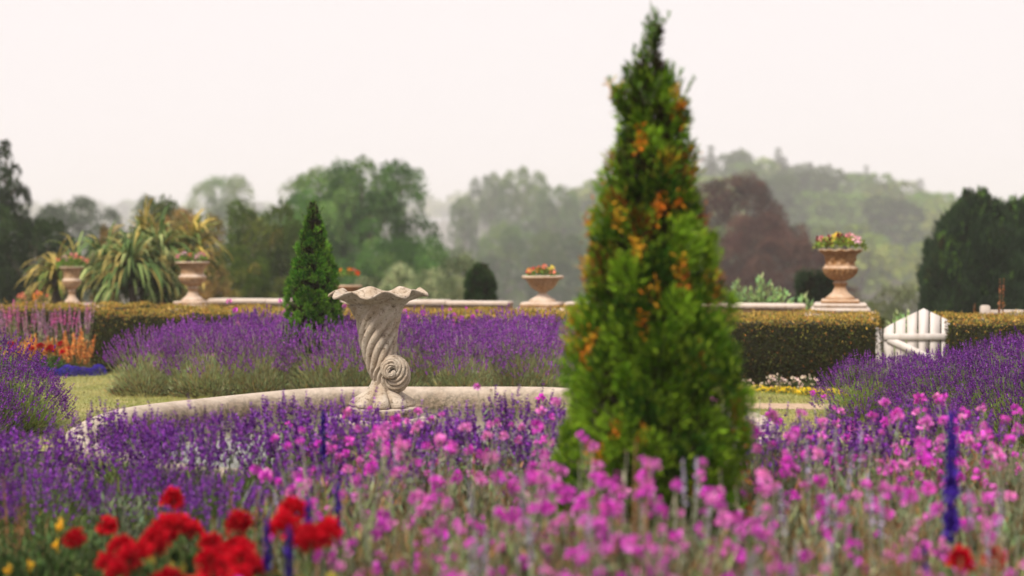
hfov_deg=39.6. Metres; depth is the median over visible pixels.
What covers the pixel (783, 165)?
hillside conifer
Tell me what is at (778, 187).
hillside tree
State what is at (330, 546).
silver foliage plant
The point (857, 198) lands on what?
hillside tree
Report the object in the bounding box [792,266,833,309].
yew bush
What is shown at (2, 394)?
lavender bush
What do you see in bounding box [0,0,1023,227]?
sky
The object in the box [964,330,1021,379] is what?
lavender bush
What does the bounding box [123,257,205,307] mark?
strap leaf plant
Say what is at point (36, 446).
lavender bush
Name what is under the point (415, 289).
olive bush
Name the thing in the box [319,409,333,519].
blue salvia
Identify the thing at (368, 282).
olive bush
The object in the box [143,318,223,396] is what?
lavender bush
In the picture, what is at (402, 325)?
lavender bush
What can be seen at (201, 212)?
hillside tree
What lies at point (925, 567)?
blue salvia
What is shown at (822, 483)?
campion plant
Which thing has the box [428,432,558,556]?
campion plant
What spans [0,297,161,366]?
clipped hedge
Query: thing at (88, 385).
lawn
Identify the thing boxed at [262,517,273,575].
blue salvia
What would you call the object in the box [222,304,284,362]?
lavender bush
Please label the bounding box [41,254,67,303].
autumn shrub
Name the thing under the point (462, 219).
broadleaf tree
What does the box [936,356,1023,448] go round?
lavender bush
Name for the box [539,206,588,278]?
hillside tree
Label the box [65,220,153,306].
strap leaf plant
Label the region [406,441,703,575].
campion plant
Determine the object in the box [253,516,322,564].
silver foliage plant
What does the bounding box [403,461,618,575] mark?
campion plant
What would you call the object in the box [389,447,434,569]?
lilac plume
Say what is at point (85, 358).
orange snapdragon
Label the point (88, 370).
blue lobelia
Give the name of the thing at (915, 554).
campion plant
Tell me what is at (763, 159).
hillside tree
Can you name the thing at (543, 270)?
urn flowers
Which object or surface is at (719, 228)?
hillside tree
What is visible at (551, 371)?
lavender bush
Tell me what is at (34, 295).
trough flowers
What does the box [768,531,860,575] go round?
campion plant
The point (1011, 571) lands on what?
campion plant
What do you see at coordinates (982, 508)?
campion plant
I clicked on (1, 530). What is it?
lavender bush
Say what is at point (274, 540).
dark leafy plant
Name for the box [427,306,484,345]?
campion plant
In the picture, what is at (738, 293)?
green sapling
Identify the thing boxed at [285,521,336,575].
red geranium
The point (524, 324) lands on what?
lavender bush
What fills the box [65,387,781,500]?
fountain basin
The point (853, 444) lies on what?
lavender bush
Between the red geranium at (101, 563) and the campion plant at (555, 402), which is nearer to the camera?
the red geranium at (101, 563)
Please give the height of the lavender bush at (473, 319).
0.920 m
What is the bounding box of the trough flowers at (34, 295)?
[15,290,50,303]
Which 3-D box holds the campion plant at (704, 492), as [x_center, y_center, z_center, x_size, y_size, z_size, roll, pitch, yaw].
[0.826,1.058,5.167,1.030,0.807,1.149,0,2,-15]
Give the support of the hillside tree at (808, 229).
on the ground at (444, 227)
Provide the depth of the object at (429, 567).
4.50 m
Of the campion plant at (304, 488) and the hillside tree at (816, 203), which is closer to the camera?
the campion plant at (304, 488)
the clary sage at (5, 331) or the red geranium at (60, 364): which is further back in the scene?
the clary sage at (5, 331)
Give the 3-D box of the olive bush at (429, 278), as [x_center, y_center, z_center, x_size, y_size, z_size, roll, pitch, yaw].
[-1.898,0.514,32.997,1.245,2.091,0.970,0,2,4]
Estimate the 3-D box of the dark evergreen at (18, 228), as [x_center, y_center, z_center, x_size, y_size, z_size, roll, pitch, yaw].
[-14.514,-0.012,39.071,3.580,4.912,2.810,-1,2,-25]
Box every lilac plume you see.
[274,493,300,575]
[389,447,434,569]
[465,473,527,575]
[468,528,488,575]
[486,432,539,522]
[526,512,590,575]
[666,457,710,567]
[746,540,799,575]
[753,500,775,573]
[774,488,835,575]
[781,438,873,575]
[793,430,888,559]
[852,492,890,575]
[945,486,1003,575]
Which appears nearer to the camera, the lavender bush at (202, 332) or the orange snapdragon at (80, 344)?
the lavender bush at (202, 332)
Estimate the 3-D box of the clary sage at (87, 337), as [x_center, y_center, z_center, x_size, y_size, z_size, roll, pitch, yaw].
[-5.709,0.641,18.966,0.802,0.986,0.862,0,2,-8]
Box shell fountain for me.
[328,286,437,441]
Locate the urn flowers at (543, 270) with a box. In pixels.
[526,264,558,275]
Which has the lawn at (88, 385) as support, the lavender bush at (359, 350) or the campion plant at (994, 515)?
the lavender bush at (359, 350)
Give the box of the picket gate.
[875,308,949,379]
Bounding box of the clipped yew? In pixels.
[462,261,499,300]
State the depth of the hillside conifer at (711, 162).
431.62 m
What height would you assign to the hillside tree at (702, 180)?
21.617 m
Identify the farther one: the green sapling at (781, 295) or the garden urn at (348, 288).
the garden urn at (348, 288)
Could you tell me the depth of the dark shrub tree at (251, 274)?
32.85 m
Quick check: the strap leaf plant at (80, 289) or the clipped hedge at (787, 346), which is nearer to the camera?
the clipped hedge at (787, 346)
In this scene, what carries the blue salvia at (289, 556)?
on the ground at (444, 227)
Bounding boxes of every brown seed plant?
[0,477,56,575]
[212,481,278,564]
[225,507,290,575]
[358,510,428,575]
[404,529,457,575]
[544,539,589,575]
[564,482,620,575]
[590,439,672,575]
[680,536,721,575]
[771,532,831,575]
[840,516,892,575]
[859,491,913,575]
[887,512,961,575]
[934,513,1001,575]
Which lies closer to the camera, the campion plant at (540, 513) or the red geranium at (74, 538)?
the red geranium at (74, 538)
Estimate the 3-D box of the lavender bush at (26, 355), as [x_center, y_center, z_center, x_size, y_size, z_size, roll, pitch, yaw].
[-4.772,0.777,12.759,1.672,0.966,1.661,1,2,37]
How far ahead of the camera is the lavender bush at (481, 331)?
15.67 m
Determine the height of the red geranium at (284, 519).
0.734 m
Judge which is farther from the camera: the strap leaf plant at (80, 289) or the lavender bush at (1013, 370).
the strap leaf plant at (80, 289)
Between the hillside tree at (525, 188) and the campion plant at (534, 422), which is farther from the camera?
the hillside tree at (525, 188)
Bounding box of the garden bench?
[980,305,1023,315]
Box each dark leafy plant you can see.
[0,529,87,575]
[0,536,39,575]
[11,545,73,575]
[13,513,120,575]
[97,532,178,575]
[125,553,200,575]
[131,557,187,575]
[174,516,269,574]
[226,562,279,575]
[257,515,361,575]
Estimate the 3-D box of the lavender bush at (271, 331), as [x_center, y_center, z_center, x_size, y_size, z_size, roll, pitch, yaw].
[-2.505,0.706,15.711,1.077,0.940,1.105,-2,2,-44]
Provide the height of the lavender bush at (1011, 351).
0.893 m
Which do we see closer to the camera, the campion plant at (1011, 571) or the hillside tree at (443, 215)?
the campion plant at (1011, 571)
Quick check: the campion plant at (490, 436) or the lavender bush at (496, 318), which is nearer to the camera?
the campion plant at (490, 436)
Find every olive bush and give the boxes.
[354,275,382,289]
[378,284,393,290]
[381,261,424,297]
[407,285,426,298]
[408,266,452,299]
[430,251,476,300]
[430,273,464,300]
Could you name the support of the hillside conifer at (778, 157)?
on the ground at (444, 227)
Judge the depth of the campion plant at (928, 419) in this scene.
6.95 m
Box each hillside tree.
[22,201,43,224]
[44,199,71,221]
[84,198,107,225]
[96,205,113,226]
[103,209,122,225]
[111,201,129,224]
[121,199,138,226]
[128,207,142,224]
[180,199,206,220]
[195,204,209,225]
[249,201,265,223]
[260,202,274,212]
[403,205,417,220]
[410,200,427,222]
[420,194,439,218]
[424,199,448,221]
[434,204,449,220]
[437,195,458,219]
[444,190,474,213]
[475,188,496,209]
[518,181,533,207]
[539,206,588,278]
[552,231,611,300]
[554,229,589,285]
[560,183,611,232]
[572,179,600,215]
[579,192,602,221]
[688,226,757,289]
[692,175,744,233]
[714,147,762,185]
[727,161,784,210]
[738,174,813,229]
[748,234,814,286]
[753,156,791,175]
[762,167,822,225]
[772,163,803,204]
[775,163,862,229]
[776,219,821,269]
[787,189,857,234]
[790,162,814,188]
[809,223,895,292]
[812,193,880,237]
[820,232,905,304]
[825,229,858,235]
[833,172,903,230]
[856,191,927,278]
[857,236,905,284]
[858,179,925,242]
[892,242,924,308]
[897,191,956,243]
[900,243,921,285]
[903,196,957,238]
[904,191,949,243]
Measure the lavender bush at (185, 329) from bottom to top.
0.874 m
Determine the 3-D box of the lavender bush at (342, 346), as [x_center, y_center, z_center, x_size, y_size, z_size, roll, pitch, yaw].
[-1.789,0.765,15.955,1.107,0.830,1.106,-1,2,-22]
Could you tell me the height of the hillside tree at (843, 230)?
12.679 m
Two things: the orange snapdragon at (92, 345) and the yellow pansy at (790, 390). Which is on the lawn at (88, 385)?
the yellow pansy at (790, 390)
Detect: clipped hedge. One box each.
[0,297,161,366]
[92,302,884,387]
[928,309,1023,381]
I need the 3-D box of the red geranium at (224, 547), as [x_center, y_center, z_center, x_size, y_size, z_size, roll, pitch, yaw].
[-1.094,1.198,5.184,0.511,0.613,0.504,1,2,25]
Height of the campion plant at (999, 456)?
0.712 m
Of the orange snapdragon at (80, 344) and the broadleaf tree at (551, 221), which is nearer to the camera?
the orange snapdragon at (80, 344)
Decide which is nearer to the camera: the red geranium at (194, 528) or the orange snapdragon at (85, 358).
the red geranium at (194, 528)
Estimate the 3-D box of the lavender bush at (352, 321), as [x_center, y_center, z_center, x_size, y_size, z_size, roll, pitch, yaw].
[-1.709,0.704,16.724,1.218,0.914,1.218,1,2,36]
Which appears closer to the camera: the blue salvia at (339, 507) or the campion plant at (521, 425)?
the blue salvia at (339, 507)
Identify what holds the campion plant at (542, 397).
on the ground at (444, 227)
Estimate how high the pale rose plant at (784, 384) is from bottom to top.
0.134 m
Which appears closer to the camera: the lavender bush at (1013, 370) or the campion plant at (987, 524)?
the campion plant at (987, 524)
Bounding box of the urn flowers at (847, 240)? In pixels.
[812,232,867,250]
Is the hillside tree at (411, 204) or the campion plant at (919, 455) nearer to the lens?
the campion plant at (919, 455)
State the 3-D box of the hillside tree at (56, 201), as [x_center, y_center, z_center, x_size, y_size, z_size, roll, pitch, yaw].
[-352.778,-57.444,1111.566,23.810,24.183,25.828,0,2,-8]
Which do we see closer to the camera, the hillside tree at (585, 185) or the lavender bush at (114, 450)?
the lavender bush at (114, 450)
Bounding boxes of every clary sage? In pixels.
[0,303,23,354]
[0,313,16,350]
[6,304,68,350]
[32,298,71,349]
[56,302,98,367]
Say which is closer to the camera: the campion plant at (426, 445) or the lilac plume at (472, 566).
the lilac plume at (472, 566)
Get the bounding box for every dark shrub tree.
[128,192,186,305]
[204,243,253,300]
[210,198,297,297]
[229,256,279,298]
[251,218,302,298]
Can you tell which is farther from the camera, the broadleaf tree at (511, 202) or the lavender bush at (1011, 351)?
the broadleaf tree at (511, 202)
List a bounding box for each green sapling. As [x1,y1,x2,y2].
[731,278,745,302]
[737,285,756,302]
[746,271,772,302]
[764,282,780,302]
[771,285,795,302]
[797,292,812,310]
[886,308,906,350]
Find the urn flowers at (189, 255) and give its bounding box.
[175,251,207,260]
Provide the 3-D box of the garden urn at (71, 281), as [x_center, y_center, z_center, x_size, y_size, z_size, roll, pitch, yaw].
[-7.276,0.263,23.516,0.743,1.226,0.619,0,2,13]
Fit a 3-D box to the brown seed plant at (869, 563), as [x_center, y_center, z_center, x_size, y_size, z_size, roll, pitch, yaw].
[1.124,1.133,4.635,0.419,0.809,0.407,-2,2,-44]
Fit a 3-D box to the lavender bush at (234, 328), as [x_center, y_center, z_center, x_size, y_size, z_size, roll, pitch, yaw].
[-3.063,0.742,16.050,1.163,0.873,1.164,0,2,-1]
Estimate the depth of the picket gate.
16.35 m
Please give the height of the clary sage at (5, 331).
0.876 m
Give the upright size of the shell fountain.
1.331 m
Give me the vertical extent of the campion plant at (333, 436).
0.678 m
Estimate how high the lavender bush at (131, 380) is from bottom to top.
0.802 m
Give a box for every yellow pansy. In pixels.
[764,387,781,392]
[781,387,792,393]
[796,387,814,395]
[808,389,829,396]
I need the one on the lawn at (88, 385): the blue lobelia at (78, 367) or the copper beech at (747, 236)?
the blue lobelia at (78, 367)
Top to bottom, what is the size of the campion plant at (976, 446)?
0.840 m
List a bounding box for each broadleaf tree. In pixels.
[32,194,125,302]
[186,174,256,264]
[228,207,277,281]
[247,219,295,290]
[256,207,342,282]
[278,165,374,277]
[282,186,358,290]
[285,154,445,286]
[346,234,450,298]
[411,256,461,290]
[440,244,482,281]
[447,193,482,272]
[469,171,507,273]
[476,222,537,307]
[495,165,565,293]
[513,229,583,301]
[523,183,583,297]
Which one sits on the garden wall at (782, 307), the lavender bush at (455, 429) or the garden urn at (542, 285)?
the garden urn at (542, 285)
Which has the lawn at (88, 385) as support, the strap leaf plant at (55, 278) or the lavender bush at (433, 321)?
the lavender bush at (433, 321)
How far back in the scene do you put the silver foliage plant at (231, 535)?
6.27 m
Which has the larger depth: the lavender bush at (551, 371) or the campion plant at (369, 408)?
the lavender bush at (551, 371)
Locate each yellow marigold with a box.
[3,563,12,574]
[27,559,33,572]
[51,517,73,575]
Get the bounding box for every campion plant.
[226,298,281,343]
[226,421,380,517]
[227,427,438,562]
[230,438,477,575]
[251,407,507,552]
[255,472,457,575]
[271,475,521,575]
[271,490,451,575]
[272,433,420,516]
[275,425,575,575]
[280,554,358,575]
[296,455,512,575]
[305,406,483,496]
[312,529,457,575]
[314,424,503,575]
[315,414,510,532]
[322,430,531,564]
[352,417,581,575]
[363,418,490,513]
[371,461,613,575]
[373,556,487,575]
[374,525,526,575]
[383,471,564,574]
[386,487,564,575]
[394,412,531,550]
[398,307,463,344]
[400,308,437,344]
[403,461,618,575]
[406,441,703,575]
[423,448,723,575]
[426,420,548,563]
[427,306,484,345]
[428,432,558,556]
[442,383,575,541]
[445,460,703,575]
[451,399,572,527]
[452,306,497,345]
[452,450,733,575]
[464,472,702,575]
[478,430,790,575]
[483,439,575,564]
[492,461,594,561]
[496,439,548,541]
[503,500,694,575]
[522,478,814,575]
[523,457,873,575]
[533,458,776,575]
[552,543,662,575]
[562,525,724,575]
[590,481,807,575]
[592,485,800,573]
[606,468,895,575]
[624,510,851,575]
[681,477,910,575]
[695,427,863,561]
[703,428,848,544]
[718,440,930,575]
[726,443,863,556]
[728,408,940,572]
[734,418,814,506]
[736,556,793,575]
[738,396,809,497]
[740,408,998,568]
[742,430,866,544]
[742,438,928,575]
[743,423,921,535]
[747,407,910,498]
[752,479,1010,575]
[758,429,940,561]
[761,390,974,493]
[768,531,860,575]
[771,407,1022,562]
[774,549,875,575]
[780,407,1022,552]
[788,454,989,575]
[789,481,1023,575]
[791,506,974,575]
[815,491,1019,575]
[825,392,1020,543]
[831,437,1021,571]
[844,434,1023,575]
[870,392,1023,553]
[877,393,1023,565]
[878,418,1023,573]
[882,505,1019,575]
[890,446,1023,575]
[891,420,1023,574]
[906,403,1023,534]
[939,555,965,575]
[960,415,1023,569]
[967,518,1023,575]
[969,563,1015,575]
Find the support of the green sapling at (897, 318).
on the ground at (444, 227)
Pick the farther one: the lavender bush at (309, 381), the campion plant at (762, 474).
the lavender bush at (309, 381)
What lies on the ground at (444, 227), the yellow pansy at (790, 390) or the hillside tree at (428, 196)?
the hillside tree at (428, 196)
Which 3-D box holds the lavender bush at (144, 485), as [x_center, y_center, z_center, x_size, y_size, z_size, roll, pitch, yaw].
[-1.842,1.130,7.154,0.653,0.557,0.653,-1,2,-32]
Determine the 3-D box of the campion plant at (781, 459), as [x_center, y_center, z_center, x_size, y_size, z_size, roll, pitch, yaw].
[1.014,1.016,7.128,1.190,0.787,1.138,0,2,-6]
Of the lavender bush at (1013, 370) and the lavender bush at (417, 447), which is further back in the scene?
the lavender bush at (1013, 370)
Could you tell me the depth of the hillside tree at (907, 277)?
288.81 m
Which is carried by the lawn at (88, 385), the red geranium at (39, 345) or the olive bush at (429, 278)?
the red geranium at (39, 345)
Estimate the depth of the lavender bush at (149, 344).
16.25 m
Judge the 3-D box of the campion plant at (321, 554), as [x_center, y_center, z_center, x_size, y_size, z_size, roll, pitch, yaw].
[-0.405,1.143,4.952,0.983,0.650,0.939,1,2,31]
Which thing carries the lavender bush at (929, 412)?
on the ground at (444, 227)
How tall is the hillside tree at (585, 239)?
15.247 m
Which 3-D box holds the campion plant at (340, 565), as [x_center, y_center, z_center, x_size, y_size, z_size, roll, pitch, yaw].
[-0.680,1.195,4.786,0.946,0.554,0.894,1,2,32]
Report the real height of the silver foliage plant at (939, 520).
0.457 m
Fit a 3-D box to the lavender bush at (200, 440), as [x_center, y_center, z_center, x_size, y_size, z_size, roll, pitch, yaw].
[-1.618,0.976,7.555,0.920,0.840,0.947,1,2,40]
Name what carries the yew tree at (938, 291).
on the ground at (444, 227)
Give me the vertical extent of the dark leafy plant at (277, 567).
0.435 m
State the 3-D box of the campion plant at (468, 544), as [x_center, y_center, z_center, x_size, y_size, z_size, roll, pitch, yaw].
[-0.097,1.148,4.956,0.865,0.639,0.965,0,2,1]
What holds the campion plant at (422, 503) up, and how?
on the ground at (444, 227)
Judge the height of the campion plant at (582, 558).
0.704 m
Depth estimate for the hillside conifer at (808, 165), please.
421.73 m
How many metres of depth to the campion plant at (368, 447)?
7.06 m
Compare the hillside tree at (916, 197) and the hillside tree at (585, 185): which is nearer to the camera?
the hillside tree at (916, 197)
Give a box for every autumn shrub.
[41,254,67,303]
[89,222,127,305]
[147,207,208,307]
[171,210,231,300]
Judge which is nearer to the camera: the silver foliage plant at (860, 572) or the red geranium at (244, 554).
the red geranium at (244, 554)
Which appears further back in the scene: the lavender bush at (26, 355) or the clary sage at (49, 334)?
the clary sage at (49, 334)
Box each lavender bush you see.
[0,326,74,429]
[0,352,78,435]
[0,374,28,433]
[0,409,98,550]
[0,411,36,537]
[0,427,13,479]
[0,451,115,571]
[0,480,20,565]
[24,396,178,527]
[82,407,221,534]
[87,457,208,552]
[96,322,189,396]
[123,393,287,536]
[132,317,219,385]
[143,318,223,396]
[152,312,228,363]
[152,459,277,553]
[154,319,258,399]
[168,315,242,373]
[193,315,284,392]
[194,389,357,529]
[206,308,277,362]
[208,325,306,395]
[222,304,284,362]
[240,310,322,392]
[241,324,284,376]
[249,445,368,559]
[260,387,414,522]
[275,315,367,389]
[304,322,400,387]
[308,321,362,387]
[313,396,472,534]
[332,457,455,567]
[337,323,421,358]
[339,316,402,357]
[343,313,355,348]
[349,308,442,386]
[389,400,536,543]
[397,314,496,381]
[398,305,462,365]
[399,324,483,386]
[422,324,509,386]
[442,309,512,363]
[442,380,584,519]
[446,316,537,385]
[460,304,547,354]
[472,320,553,386]
[481,308,566,368]
[490,325,572,387]
[497,403,610,540]
[505,308,574,367]
[512,316,591,386]
[728,398,834,525]
[751,406,903,547]
[802,390,943,537]
[806,349,931,422]
[849,347,957,414]
[850,379,1022,532]
[868,343,1003,424]
[874,348,1018,436]
[877,354,952,389]
[919,332,1023,434]
[931,334,1022,389]
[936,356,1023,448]
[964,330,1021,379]
[977,327,1023,387]
[984,336,1023,427]
[988,372,1023,446]
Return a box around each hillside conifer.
[559,185,571,206]
[698,145,721,184]
[774,148,784,163]
[775,157,788,172]
[802,162,819,206]
[862,165,869,183]
[916,179,924,204]
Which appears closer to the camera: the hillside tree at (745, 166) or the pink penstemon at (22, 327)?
the pink penstemon at (22, 327)
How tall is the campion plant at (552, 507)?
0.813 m
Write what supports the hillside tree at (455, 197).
on the ground at (444, 227)
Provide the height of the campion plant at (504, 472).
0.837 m
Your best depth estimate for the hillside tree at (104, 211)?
1144.75 m
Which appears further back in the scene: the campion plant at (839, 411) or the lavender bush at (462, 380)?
the lavender bush at (462, 380)
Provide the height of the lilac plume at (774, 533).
0.668 m
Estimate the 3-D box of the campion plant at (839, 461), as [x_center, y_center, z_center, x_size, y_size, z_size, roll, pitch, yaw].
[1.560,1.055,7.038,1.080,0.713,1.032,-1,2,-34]
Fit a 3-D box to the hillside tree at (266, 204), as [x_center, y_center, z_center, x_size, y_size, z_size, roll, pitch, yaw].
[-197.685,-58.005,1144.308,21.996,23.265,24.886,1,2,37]
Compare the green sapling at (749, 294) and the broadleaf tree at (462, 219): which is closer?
the green sapling at (749, 294)
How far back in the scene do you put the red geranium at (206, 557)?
4.91 m
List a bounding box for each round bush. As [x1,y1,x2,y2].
[860,282,919,336]
[863,298,895,333]
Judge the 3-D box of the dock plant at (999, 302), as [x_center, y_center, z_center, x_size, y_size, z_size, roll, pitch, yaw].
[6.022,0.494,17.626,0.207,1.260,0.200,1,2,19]
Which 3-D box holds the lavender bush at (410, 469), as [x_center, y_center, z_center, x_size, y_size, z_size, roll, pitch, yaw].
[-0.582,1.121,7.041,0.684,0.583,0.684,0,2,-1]
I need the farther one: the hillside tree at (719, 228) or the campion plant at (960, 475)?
the hillside tree at (719, 228)
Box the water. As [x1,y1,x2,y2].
[116,409,726,470]
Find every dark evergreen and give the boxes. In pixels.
[0,203,49,304]
[0,216,77,304]
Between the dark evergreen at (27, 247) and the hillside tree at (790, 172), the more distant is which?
the hillside tree at (790, 172)
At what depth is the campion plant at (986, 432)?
6.53 m
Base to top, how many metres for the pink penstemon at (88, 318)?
0.886 m
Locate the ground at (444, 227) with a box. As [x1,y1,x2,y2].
[0,207,1023,574]
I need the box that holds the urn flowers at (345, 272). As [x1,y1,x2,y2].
[337,267,359,276]
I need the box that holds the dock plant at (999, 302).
[998,278,1004,314]
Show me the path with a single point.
(780, 405)
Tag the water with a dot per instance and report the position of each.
(478, 414)
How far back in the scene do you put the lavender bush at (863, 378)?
13.70 m
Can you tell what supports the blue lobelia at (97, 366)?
on the lawn at (88, 385)
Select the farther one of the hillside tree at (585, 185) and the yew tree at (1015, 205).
the hillside tree at (585, 185)
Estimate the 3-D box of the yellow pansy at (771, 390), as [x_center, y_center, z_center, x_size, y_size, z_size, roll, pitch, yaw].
[2.923,1.139,15.866,0.199,0.082,0.211,1,2,21]
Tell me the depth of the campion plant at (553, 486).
5.16 m
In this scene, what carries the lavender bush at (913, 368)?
on the lawn at (88, 385)
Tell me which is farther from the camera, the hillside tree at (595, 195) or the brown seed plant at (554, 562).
the hillside tree at (595, 195)
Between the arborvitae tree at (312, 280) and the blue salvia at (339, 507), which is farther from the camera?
the arborvitae tree at (312, 280)
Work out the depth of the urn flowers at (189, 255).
21.60 m
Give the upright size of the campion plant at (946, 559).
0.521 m
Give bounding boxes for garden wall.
[208,298,513,312]
[564,301,805,315]
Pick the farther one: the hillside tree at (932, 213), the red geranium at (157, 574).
the hillside tree at (932, 213)
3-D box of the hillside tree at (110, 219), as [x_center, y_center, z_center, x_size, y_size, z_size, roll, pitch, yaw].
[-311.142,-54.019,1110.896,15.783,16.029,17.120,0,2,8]
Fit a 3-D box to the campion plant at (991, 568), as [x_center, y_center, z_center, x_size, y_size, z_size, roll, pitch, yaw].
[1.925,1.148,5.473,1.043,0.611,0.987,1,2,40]
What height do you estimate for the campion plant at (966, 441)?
0.726 m
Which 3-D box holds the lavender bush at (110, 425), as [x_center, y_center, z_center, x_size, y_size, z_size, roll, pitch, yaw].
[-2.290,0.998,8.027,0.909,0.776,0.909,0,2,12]
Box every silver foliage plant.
[66,489,159,575]
[184,514,272,565]
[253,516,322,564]
[277,518,365,574]
[296,548,357,575]
[322,505,390,570]
[754,508,823,573]
[791,546,857,575]
[839,555,891,575]
[852,537,907,574]
[913,512,1004,575]
[927,533,989,575]
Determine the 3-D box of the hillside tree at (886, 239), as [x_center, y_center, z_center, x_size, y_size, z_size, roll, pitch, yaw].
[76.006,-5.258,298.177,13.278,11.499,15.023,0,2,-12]
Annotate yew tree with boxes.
[915,185,1023,318]
[915,230,975,332]
[1003,192,1023,296]
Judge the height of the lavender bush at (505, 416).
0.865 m
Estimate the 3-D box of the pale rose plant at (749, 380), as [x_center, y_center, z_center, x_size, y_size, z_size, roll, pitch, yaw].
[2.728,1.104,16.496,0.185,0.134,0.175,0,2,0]
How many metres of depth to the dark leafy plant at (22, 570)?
5.98 m
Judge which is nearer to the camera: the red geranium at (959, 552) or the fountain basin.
the red geranium at (959, 552)
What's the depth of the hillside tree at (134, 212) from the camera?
1107.73 m
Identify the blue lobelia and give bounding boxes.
[54,369,69,376]
[57,365,77,376]
[68,366,83,376]
[73,367,91,376]
[82,368,99,375]
[90,364,106,375]
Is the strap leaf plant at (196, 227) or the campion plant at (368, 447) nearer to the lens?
the campion plant at (368, 447)
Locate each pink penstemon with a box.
[0,300,35,354]
[7,308,41,356]
[22,307,78,352]
[41,302,96,356]
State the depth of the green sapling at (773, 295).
22.18 m
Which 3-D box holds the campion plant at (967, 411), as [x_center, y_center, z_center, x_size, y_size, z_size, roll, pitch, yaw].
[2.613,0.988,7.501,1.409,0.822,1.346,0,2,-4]
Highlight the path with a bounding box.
[745,403,854,409]
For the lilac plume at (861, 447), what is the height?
0.829 m
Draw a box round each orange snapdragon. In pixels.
[15,337,37,362]
[20,333,53,363]
[32,337,57,360]
[45,332,65,356]
[57,341,94,370]
[60,327,97,365]
[70,345,107,368]
[73,332,99,367]
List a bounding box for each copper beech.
[656,169,812,298]
[710,210,827,303]
[724,235,861,302]
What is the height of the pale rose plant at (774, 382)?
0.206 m
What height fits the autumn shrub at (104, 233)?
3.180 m
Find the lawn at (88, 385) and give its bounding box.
[1,373,1023,451]
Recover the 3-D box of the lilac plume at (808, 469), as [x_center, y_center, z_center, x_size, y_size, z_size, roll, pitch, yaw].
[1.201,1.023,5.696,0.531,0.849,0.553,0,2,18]
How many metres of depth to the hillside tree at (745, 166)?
389.57 m
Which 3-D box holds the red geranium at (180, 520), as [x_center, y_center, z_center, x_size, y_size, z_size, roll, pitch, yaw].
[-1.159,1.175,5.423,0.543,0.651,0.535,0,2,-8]
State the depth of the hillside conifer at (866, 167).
500.01 m
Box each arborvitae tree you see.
[281,198,344,376]
[548,0,760,575]
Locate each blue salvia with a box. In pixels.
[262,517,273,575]
[283,525,294,575]
[300,496,313,575]
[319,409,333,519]
[333,483,342,575]
[918,542,928,574]
[940,412,961,575]
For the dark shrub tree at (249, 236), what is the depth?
41.43 m
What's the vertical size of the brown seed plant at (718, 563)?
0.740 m
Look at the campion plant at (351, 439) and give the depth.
7.28 m
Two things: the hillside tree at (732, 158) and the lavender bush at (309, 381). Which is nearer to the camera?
the lavender bush at (309, 381)
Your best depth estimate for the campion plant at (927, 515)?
5.40 m
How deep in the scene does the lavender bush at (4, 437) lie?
8.16 m
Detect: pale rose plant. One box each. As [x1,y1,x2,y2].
[740,378,754,386]
[759,376,777,387]
[766,373,786,386]
[778,379,790,387]
[784,376,802,388]
[798,373,818,388]
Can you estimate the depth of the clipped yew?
27.33 m
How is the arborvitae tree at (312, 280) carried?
on the lawn at (88, 385)
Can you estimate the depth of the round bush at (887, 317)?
45.94 m
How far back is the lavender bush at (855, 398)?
13.25 m
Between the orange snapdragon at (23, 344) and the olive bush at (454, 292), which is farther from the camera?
the olive bush at (454, 292)
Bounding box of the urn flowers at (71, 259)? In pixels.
[54,253,88,268]
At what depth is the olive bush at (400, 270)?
33.85 m
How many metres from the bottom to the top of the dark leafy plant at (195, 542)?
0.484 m
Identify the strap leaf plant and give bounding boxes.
[15,237,93,303]
[36,231,113,302]
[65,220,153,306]
[76,218,184,307]
[102,193,183,306]
[119,205,206,308]
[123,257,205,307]
[165,209,236,291]
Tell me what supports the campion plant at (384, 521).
on the ground at (444, 227)
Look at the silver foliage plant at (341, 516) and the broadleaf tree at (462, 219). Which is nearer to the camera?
the silver foliage plant at (341, 516)
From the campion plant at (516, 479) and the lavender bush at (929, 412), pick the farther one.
the lavender bush at (929, 412)
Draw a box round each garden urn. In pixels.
[60,267,83,303]
[169,262,209,309]
[336,285,361,291]
[516,275,564,312]
[805,249,874,318]
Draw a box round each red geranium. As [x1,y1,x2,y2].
[0,341,24,375]
[27,342,56,370]
[40,344,66,373]
[52,340,80,371]
[62,526,87,575]
[77,514,118,575]
[94,532,133,573]
[103,538,153,575]
[115,524,171,575]
[126,517,203,575]
[143,485,197,574]
[146,512,237,575]
[148,570,204,575]
[160,536,250,575]
[162,511,255,575]
[179,495,313,575]
[194,546,266,575]
[224,541,257,575]
[268,509,343,575]
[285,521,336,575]
[945,543,976,575]
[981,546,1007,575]
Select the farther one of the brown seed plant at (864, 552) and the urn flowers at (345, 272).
the urn flowers at (345, 272)
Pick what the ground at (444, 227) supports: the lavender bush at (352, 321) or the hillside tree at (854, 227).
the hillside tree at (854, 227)
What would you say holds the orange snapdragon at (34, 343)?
on the lawn at (88, 385)
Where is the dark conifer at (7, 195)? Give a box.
[0,138,35,302]
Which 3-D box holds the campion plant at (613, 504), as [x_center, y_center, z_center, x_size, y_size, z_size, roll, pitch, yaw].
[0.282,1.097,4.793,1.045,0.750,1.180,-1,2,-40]

